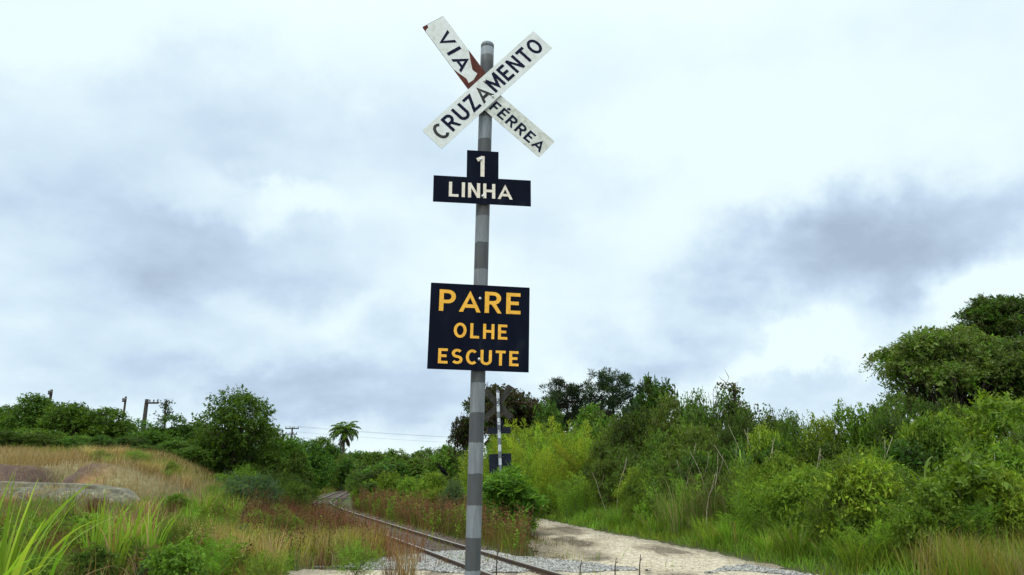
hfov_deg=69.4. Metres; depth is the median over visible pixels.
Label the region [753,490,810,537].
tall weed
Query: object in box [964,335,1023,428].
spreading tree
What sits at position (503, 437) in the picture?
bamboo clump
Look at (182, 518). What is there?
bush
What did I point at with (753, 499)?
cane clump
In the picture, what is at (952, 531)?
verge tuft
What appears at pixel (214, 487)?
meadow tuft
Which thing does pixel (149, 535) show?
sword leaf plant
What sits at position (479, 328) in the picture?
crossing sign
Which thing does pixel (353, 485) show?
distant tree
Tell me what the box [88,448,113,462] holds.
meadow tuft
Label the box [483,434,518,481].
bamboo clump
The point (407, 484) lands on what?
bush
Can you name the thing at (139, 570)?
bush
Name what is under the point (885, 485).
tall weed
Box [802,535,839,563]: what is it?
verge tuft
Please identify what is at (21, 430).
shrub
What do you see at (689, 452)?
tall weed
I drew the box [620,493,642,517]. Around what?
leafy herb
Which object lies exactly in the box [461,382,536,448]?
broadleaf tree
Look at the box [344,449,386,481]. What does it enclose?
distant tree
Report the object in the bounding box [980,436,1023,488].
shrub
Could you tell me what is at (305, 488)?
bush
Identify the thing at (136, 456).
meadow tuft
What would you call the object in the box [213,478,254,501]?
bush
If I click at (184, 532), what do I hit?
bank weed
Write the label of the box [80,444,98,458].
meadow tuft
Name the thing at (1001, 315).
spreading tree
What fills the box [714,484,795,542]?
tall weed
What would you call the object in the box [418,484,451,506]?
bush
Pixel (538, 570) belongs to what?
railway track
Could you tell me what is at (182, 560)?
bank weed
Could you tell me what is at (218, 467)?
shrub
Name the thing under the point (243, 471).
bush
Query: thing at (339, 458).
distant tree
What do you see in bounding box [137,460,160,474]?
meadow tuft
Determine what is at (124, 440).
shrub
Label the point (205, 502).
grass tuft
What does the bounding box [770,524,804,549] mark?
verge tuft
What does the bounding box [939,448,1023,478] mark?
shrub
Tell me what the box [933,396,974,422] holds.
shrub
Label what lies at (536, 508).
leafy bush
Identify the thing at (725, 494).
cane clump
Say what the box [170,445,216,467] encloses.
shrub
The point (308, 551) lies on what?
yellow grass
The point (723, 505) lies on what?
leafy herb
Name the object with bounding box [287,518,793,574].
dirt road
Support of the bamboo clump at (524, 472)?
on the ground at (37, 472)
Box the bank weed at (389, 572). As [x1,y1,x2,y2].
[379,551,400,574]
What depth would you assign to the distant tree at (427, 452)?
97.39 m
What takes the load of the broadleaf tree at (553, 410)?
on the ground at (37, 472)
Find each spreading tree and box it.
[859,322,1020,429]
[950,291,1023,427]
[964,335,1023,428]
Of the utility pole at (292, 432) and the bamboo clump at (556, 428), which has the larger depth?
the utility pole at (292, 432)
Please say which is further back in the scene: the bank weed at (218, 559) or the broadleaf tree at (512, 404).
the broadleaf tree at (512, 404)
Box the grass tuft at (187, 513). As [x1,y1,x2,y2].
[169,503,205,519]
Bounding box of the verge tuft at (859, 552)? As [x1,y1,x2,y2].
[815,529,892,573]
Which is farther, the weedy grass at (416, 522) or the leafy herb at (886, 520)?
the weedy grass at (416, 522)
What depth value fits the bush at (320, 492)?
48.40 m
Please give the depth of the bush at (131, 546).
10.14 m
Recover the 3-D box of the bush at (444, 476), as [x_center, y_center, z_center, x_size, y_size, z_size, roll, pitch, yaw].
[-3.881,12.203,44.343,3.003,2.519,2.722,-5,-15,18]
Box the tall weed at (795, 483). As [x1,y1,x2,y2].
[748,460,830,542]
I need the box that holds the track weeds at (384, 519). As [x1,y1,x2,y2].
[317,496,505,549]
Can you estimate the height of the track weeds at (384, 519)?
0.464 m
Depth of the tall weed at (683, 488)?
20.64 m
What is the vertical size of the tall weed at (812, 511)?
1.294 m
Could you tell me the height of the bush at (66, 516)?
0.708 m
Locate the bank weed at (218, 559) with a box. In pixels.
[172,536,248,574]
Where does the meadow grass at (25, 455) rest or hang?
on the ground at (37, 472)
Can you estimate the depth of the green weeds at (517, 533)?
22.71 m
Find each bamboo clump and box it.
[458,446,496,494]
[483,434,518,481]
[484,450,527,502]
[490,419,542,464]
[497,438,548,482]
[501,417,559,462]
[506,424,556,492]
[520,421,572,489]
[520,436,570,517]
[524,416,582,457]
[541,435,591,490]
[552,431,594,501]
[555,419,607,469]
[573,437,595,472]
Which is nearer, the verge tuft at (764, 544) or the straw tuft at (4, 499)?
the verge tuft at (764, 544)
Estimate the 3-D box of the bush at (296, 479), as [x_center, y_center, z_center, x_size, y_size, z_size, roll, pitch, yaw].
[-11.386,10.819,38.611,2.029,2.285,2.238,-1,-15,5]
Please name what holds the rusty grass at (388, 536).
on the ground at (37, 472)
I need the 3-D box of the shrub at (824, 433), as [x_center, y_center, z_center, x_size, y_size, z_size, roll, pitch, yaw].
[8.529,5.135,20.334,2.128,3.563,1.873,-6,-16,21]
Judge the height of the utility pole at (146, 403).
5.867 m
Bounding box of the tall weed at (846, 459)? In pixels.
[787,443,916,546]
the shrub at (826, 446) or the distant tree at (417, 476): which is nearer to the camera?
the shrub at (826, 446)
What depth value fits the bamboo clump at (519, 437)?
39.33 m
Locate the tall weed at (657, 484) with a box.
[640,469,679,512]
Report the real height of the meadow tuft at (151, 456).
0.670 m
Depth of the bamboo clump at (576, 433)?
40.40 m
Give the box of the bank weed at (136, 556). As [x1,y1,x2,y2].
[118,537,161,574]
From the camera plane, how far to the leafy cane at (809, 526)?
15.37 m
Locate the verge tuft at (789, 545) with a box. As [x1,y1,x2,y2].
[753,516,829,561]
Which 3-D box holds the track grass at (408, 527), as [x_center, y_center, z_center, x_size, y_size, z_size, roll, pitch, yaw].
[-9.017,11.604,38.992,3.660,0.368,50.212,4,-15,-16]
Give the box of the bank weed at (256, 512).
[239,508,269,526]
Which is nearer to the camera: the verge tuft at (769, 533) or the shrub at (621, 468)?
the verge tuft at (769, 533)
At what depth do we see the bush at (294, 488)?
34.61 m
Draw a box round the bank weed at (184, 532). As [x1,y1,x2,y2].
[150,513,225,546]
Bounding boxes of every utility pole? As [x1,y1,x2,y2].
[48,389,52,400]
[122,396,126,419]
[142,399,158,427]
[285,426,298,438]
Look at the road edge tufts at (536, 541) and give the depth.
16.33 m
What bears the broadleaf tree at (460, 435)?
on the ground at (37, 472)
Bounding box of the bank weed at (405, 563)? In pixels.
[391,541,428,574]
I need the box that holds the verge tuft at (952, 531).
[892,518,978,549]
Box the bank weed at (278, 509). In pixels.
[265,504,287,515]
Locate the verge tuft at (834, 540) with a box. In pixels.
[814,523,856,556]
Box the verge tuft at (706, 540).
[697,524,722,547]
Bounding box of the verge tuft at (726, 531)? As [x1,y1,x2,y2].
[702,515,759,549]
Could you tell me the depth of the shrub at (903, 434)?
18.19 m
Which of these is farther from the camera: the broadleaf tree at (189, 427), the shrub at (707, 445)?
the broadleaf tree at (189, 427)
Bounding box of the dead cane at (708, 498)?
[706,472,716,524]
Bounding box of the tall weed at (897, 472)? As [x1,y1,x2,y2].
[852,453,910,488]
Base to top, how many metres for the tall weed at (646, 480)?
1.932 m
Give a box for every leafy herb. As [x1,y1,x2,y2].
[618,500,634,520]
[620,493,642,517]
[632,483,666,530]
[714,491,741,519]
[714,503,734,532]
[831,506,908,568]
[870,499,935,554]
[873,497,906,544]
[887,471,970,567]
[912,478,985,535]
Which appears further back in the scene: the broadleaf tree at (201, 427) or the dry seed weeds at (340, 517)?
the broadleaf tree at (201, 427)
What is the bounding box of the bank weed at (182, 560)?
[139,540,214,574]
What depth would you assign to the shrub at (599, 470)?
28.84 m
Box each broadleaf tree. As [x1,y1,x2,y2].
[0,392,63,434]
[0,403,21,426]
[0,405,19,429]
[27,402,101,436]
[75,406,144,439]
[124,418,154,431]
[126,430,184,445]
[141,413,195,442]
[167,424,204,448]
[184,383,291,477]
[185,422,212,436]
[252,423,288,454]
[264,435,320,490]
[299,437,333,495]
[306,444,336,486]
[309,436,335,454]
[325,445,355,487]
[350,450,368,463]
[446,412,468,473]
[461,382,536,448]
[505,394,544,436]
[528,398,565,439]
[537,377,594,433]
[567,402,613,439]
[580,366,653,447]
[622,372,681,425]
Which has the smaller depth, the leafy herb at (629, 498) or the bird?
the leafy herb at (629, 498)
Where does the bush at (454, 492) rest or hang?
on the ground at (37, 472)
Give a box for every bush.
[24,539,68,573]
[47,509,81,531]
[48,524,89,551]
[65,540,123,574]
[119,539,153,562]
[134,553,166,574]
[159,511,198,528]
[200,513,244,533]
[207,472,241,485]
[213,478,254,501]
[217,472,288,507]
[224,460,261,489]
[225,547,257,572]
[229,522,252,537]
[255,468,293,501]
[259,528,282,541]
[276,477,302,507]
[285,472,311,504]
[286,484,313,508]
[312,485,322,502]
[349,482,365,497]
[357,480,382,498]
[375,470,403,494]
[394,474,428,489]
[394,476,418,501]
[406,486,435,505]
[414,470,448,495]
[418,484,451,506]
[426,470,452,491]
[432,478,466,509]
[445,471,466,490]
[466,459,549,530]
[509,493,543,529]
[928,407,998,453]
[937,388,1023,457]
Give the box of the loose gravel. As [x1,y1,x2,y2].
[314,550,865,574]
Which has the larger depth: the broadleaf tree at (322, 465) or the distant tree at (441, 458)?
the distant tree at (441, 458)
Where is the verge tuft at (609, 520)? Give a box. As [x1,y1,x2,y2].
[597,508,631,528]
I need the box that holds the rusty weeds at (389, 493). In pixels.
[358,484,541,549]
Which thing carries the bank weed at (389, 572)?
on the ground at (37, 472)
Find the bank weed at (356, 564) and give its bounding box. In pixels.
[330,535,389,574]
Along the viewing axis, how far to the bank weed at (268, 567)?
8.34 m
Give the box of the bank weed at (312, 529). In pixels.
[302,521,326,539]
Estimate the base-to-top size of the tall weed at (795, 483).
2.156 m
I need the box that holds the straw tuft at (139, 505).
[130,499,151,513]
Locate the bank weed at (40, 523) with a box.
[0,510,81,556]
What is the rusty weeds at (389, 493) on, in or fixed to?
on the ground at (37, 472)
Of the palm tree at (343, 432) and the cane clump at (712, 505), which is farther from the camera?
the palm tree at (343, 432)
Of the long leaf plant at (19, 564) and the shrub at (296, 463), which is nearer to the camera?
the long leaf plant at (19, 564)
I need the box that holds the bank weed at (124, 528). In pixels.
[98,516,152,547]
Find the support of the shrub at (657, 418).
on the ground at (37, 472)
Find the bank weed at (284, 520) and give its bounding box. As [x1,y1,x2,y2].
[254,511,308,536]
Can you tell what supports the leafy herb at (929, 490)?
on the ground at (37, 472)
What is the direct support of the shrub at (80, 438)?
on the ground at (37, 472)
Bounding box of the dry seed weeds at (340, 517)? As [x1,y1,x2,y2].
[212,476,379,555]
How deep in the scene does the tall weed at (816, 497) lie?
15.93 m
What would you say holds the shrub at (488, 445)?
on the ground at (37, 472)
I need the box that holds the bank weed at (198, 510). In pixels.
[186,504,206,517]
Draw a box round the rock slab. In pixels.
[0,481,140,507]
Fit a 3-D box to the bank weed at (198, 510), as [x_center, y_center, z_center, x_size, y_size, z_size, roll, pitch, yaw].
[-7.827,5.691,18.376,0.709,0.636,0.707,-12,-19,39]
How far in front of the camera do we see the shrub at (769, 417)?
26.49 m
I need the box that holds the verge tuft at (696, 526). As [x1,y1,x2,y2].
[684,512,715,538]
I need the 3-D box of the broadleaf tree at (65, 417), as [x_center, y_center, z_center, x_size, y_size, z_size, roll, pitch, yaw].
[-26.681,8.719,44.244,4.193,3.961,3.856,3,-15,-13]
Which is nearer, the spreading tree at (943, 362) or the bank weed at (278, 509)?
the bank weed at (278, 509)
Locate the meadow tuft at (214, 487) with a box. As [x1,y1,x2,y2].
[201,484,224,493]
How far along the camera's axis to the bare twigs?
28.61 m
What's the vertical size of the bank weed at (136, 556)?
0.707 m
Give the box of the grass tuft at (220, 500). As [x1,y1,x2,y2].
[193,481,235,517]
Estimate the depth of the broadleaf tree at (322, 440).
114.60 m
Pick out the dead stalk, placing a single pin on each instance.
(497, 558)
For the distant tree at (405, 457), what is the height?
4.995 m
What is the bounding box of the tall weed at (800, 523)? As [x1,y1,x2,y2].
[784,512,839,547]
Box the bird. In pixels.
[438,465,447,475]
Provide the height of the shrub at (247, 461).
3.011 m
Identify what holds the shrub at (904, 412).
on the ground at (37, 472)
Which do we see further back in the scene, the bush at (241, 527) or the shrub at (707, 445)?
the shrub at (707, 445)
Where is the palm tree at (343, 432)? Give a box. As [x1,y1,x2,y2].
[328,421,361,490]
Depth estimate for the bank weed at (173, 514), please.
15.47 m
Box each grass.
[0,441,559,520]
[0,442,235,504]
[0,468,369,574]
[137,514,391,571]
[226,488,435,561]
[313,487,353,496]
[320,497,502,552]
[352,497,535,555]
[539,499,1023,574]
[838,517,1023,574]
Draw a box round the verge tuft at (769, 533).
[758,524,784,540]
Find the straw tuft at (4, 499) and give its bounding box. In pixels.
[0,492,19,506]
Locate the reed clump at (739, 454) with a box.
[724,447,755,494]
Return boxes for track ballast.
[312,497,496,553]
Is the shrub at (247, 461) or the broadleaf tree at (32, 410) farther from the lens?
the broadleaf tree at (32, 410)
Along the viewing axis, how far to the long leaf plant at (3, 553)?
5.71 m
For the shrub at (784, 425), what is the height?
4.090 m
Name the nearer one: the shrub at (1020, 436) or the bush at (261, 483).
the shrub at (1020, 436)
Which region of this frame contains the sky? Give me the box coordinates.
[0,0,1023,457]
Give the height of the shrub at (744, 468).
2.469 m
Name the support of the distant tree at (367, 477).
on the ground at (37, 472)
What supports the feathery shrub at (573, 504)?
on the ground at (37, 472)
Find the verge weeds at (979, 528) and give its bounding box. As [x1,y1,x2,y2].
[579,478,1009,553]
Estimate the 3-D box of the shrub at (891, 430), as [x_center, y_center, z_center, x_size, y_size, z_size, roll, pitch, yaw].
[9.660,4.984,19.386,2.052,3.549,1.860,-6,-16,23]
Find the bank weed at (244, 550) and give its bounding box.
[223,524,260,572]
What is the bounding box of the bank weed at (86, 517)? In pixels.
[72,511,118,541]
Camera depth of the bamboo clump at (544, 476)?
32.46 m
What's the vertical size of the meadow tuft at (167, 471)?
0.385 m
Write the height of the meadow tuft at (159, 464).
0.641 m
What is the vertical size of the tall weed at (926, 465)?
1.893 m
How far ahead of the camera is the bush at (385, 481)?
43.24 m
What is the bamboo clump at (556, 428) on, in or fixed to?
on the ground at (37, 472)
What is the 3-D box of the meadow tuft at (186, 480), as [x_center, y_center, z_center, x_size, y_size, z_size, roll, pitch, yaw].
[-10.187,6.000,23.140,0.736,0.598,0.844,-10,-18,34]
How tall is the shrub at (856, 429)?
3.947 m
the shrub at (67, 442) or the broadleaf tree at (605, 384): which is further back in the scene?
the broadleaf tree at (605, 384)
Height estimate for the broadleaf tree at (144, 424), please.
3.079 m
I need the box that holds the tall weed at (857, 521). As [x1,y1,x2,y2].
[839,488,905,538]
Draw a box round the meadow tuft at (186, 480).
[176,473,193,487]
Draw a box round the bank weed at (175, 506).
[159,493,185,518]
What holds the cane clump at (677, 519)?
on the ground at (37, 472)
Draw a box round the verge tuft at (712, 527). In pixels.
[692,517,736,541]
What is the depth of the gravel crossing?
13.85 m
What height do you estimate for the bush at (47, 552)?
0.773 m
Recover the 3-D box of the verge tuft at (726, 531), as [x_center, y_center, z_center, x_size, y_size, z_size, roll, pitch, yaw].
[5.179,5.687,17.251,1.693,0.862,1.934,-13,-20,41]
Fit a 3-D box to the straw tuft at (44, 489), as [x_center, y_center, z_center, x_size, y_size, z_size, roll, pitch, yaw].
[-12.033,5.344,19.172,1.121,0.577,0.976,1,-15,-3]
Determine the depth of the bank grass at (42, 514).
14.64 m
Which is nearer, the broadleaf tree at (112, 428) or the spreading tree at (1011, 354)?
the spreading tree at (1011, 354)
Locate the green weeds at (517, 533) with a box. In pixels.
[355,489,539,548]
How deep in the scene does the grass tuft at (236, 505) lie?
19.59 m
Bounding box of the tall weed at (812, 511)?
[788,489,837,546]
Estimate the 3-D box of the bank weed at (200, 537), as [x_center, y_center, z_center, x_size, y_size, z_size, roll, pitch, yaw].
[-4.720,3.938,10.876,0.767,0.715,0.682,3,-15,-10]
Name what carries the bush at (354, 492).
on the ground at (37, 472)
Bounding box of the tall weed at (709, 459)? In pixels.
[669,450,724,508]
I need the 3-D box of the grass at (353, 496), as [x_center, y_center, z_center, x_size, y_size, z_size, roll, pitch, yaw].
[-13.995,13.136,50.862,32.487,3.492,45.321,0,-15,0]
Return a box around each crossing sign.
[422,16,553,574]
[484,384,512,521]
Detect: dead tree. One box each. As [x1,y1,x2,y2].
[150,398,175,427]
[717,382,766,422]
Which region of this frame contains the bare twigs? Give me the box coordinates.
[708,372,729,424]
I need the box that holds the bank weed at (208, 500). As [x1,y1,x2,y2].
[195,492,218,512]
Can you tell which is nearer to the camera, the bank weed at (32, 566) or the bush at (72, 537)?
the bank weed at (32, 566)
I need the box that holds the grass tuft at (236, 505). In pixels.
[217,492,252,519]
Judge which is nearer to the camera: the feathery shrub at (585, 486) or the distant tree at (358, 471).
the feathery shrub at (585, 486)
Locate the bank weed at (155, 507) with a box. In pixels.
[138,496,161,519]
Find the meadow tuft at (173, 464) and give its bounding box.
[154,459,183,471]
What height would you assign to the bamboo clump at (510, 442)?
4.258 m
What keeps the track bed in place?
on the ground at (37, 472)
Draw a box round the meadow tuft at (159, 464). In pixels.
[152,455,170,472]
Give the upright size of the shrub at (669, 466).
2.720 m
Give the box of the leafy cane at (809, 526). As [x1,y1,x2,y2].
[789,505,825,549]
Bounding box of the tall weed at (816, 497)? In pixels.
[800,468,837,530]
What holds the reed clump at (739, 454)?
on the ground at (37, 472)
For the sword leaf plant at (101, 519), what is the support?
on the ground at (37, 472)
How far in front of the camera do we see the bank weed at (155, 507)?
17.16 m
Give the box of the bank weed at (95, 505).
[84,492,111,515]
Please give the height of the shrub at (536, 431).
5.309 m
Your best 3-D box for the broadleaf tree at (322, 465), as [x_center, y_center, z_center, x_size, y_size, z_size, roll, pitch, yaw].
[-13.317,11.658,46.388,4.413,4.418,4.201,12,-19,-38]
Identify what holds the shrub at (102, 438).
on the ground at (37, 472)
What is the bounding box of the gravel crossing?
[344,551,811,574]
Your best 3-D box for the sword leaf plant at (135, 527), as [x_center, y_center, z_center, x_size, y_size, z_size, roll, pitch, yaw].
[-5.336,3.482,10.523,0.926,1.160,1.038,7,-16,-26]
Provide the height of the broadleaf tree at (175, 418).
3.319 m
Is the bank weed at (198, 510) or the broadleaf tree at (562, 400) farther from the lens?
the broadleaf tree at (562, 400)
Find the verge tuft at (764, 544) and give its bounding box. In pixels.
[737,527,783,556]
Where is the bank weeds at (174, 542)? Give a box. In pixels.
[0,499,366,574]
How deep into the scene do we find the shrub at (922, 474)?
15.02 m
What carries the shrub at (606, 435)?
on the ground at (37, 472)
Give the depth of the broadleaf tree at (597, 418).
51.04 m
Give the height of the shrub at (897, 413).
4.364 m
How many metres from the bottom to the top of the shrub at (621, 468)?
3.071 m
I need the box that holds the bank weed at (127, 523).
[108,509,143,540]
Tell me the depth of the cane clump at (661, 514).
21.43 m
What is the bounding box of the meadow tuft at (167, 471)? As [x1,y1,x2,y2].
[161,467,174,478]
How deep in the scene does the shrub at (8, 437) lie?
36.06 m
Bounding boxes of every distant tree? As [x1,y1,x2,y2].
[325,453,354,490]
[327,452,340,460]
[337,456,357,488]
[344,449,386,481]
[344,468,363,489]
[346,479,356,492]
[348,449,369,458]
[351,467,399,489]
[361,458,413,481]
[376,448,409,461]
[394,452,432,477]
[394,456,428,483]
[409,446,438,457]
[415,462,466,485]
[423,443,462,480]
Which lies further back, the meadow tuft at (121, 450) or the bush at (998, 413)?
the meadow tuft at (121, 450)
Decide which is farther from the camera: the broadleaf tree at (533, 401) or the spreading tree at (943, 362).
the broadleaf tree at (533, 401)
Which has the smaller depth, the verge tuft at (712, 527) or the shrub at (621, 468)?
the verge tuft at (712, 527)
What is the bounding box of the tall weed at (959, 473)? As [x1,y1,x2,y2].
[917,443,1023,537]
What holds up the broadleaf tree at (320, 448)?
on the ground at (37, 472)
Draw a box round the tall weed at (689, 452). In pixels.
[662,446,718,488]
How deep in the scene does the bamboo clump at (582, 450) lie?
38.12 m
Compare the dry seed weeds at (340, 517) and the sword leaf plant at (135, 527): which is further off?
the dry seed weeds at (340, 517)
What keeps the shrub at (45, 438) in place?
on the ground at (37, 472)
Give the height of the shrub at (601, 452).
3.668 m
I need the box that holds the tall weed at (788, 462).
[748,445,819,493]
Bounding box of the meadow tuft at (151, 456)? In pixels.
[145,447,159,463]
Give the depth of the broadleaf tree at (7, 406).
47.32 m
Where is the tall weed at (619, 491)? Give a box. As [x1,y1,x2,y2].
[612,466,646,512]
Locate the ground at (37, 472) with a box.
[0,454,916,574]
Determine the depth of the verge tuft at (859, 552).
12.71 m
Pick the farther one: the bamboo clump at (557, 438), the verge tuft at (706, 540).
the bamboo clump at (557, 438)
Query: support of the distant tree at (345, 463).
on the ground at (37, 472)
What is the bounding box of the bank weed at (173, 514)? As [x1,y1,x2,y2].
[160,506,184,526]
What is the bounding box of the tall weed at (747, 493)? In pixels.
[731,468,797,530]
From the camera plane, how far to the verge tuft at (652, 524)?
21.33 m
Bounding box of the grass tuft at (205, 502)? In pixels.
[174,487,223,518]
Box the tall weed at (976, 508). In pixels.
[870,490,1004,551]
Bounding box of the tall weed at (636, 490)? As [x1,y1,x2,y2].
[616,465,659,512]
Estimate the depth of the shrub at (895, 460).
15.94 m
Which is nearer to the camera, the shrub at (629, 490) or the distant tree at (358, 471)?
the shrub at (629, 490)
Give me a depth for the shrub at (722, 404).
27.83 m
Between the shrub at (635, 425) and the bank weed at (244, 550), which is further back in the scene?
the shrub at (635, 425)
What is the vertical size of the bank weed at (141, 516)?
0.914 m
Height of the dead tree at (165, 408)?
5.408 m
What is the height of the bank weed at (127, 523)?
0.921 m
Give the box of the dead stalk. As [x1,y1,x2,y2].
[496,544,499,574]
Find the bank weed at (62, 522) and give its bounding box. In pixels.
[48,507,79,538]
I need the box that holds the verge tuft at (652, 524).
[633,510,671,535]
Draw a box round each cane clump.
[643,477,700,537]
[644,486,678,534]
[669,465,711,535]
[681,460,736,525]
[706,465,757,523]
[735,474,780,529]
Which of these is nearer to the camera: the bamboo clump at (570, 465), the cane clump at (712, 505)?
the cane clump at (712, 505)
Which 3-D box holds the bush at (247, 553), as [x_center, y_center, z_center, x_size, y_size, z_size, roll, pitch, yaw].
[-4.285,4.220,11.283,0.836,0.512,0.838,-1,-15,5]
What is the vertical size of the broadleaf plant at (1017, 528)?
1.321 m
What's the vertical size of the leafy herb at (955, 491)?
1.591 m
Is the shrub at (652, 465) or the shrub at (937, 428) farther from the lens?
the shrub at (652, 465)
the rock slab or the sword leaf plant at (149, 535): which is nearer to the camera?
the sword leaf plant at (149, 535)
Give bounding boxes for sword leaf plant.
[63,502,120,557]
[70,490,160,544]
[97,505,146,574]
[104,493,172,548]
[123,498,181,559]
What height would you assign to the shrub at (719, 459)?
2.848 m
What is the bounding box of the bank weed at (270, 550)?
[250,527,306,574]
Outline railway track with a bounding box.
[313,490,564,574]
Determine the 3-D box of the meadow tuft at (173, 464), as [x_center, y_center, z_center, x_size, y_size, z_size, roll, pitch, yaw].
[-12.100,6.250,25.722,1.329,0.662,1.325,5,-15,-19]
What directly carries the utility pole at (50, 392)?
on the ground at (37, 472)
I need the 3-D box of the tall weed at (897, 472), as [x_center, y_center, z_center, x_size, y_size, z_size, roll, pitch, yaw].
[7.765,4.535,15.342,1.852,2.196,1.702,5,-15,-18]
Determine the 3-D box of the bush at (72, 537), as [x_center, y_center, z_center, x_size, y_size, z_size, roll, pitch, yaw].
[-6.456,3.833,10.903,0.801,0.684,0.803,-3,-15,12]
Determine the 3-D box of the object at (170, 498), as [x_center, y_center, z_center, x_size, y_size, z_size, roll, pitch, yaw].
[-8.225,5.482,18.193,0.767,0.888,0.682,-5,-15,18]
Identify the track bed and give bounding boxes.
[311,491,502,555]
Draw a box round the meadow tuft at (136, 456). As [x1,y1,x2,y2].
[122,449,154,462]
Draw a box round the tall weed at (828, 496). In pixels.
[782,446,922,551]
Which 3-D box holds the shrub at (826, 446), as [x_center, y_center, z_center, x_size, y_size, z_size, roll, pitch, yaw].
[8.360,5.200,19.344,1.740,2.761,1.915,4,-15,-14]
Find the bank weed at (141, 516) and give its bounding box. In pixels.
[111,502,174,533]
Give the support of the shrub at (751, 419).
on the ground at (37, 472)
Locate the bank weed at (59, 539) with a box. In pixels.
[25,523,76,564]
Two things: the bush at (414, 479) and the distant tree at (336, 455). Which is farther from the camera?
the distant tree at (336, 455)
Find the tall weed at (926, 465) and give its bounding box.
[884,456,959,496]
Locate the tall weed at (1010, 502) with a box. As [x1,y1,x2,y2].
[976,467,1023,543]
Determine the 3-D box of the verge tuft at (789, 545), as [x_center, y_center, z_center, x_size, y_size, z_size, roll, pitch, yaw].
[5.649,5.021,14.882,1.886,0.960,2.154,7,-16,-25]
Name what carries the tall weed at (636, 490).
on the ground at (37, 472)
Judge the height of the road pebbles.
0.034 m
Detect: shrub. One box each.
[0,427,32,448]
[7,431,64,449]
[12,426,33,443]
[30,428,69,442]
[44,436,85,448]
[63,435,95,447]
[79,432,124,449]
[107,435,151,447]
[129,444,166,451]
[155,439,203,461]
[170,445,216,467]
[197,445,230,473]
[231,447,262,484]
[239,444,292,490]
[279,444,316,500]
[484,434,516,469]
[524,425,552,447]
[529,479,575,516]
[548,476,598,516]
[566,470,613,514]
[570,437,621,498]
[579,423,603,449]
[586,413,633,463]
[587,457,620,507]
[599,443,644,506]
[607,399,662,460]
[622,473,643,506]
[626,427,677,480]
[635,452,667,499]
[642,389,684,456]
[643,472,672,515]
[655,415,715,461]
[655,445,704,495]
[666,448,729,520]
[670,386,716,443]
[679,420,739,458]
[693,442,739,509]
[705,386,749,441]
[712,408,756,457]
[718,453,762,518]
[724,400,774,450]
[729,433,768,473]
[736,469,785,495]
[745,422,792,468]
[752,404,796,446]
[759,435,801,473]
[771,423,809,462]
[773,408,812,453]
[796,409,844,464]
[796,433,861,469]
[824,398,878,457]
[856,410,907,459]
[858,389,914,439]
[860,399,904,440]
[867,431,955,479]
[869,414,953,478]
[873,453,922,484]
[903,404,981,475]
[904,465,940,495]
[908,396,952,423]
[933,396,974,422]
[935,430,996,485]
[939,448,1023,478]
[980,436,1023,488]
[1001,418,1023,474]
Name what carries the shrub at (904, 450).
on the ground at (37, 472)
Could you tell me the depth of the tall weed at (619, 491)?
25.82 m
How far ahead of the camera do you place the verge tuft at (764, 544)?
15.78 m
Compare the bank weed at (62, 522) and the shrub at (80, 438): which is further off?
the shrub at (80, 438)
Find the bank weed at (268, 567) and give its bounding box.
[231,543,295,574]
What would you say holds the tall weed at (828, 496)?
on the ground at (37, 472)
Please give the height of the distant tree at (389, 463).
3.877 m
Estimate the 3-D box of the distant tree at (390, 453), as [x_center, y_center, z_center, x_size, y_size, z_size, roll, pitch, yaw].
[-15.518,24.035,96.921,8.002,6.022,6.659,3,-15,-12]
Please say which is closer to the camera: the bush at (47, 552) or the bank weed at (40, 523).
the bush at (47, 552)
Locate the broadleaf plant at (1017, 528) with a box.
[973,511,1023,546]
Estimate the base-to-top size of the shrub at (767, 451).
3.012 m
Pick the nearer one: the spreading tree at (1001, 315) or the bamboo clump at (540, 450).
the bamboo clump at (540, 450)
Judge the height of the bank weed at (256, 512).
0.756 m
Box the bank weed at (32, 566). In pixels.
[24,546,79,574]
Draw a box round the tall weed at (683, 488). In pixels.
[665,473,727,527]
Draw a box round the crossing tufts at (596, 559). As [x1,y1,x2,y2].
[312,549,772,574]
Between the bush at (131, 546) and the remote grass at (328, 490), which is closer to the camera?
the bush at (131, 546)
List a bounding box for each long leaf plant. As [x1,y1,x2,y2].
[0,461,161,574]
[0,471,69,574]
[3,527,81,574]
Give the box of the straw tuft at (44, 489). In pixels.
[31,484,60,493]
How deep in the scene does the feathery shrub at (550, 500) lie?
31.96 m
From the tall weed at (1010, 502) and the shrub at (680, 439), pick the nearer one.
the tall weed at (1010, 502)
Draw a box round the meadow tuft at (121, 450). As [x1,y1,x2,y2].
[112,443,128,455]
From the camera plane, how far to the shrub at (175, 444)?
39.05 m
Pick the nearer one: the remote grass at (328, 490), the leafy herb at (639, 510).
the leafy herb at (639, 510)
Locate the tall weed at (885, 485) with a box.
[813,450,909,545]
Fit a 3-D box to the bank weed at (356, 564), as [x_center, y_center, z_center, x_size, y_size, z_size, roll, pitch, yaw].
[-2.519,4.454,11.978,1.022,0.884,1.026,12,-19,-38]
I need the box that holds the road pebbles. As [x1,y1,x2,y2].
[428,519,778,574]
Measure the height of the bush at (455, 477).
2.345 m
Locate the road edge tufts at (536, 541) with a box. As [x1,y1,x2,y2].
[432,521,583,564]
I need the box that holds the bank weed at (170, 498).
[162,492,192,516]
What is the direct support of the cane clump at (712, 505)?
on the ground at (37, 472)
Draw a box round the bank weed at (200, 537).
[179,530,219,557]
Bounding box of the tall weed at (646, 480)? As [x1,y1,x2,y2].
[633,469,655,498]
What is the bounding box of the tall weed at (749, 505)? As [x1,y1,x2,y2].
[735,484,772,533]

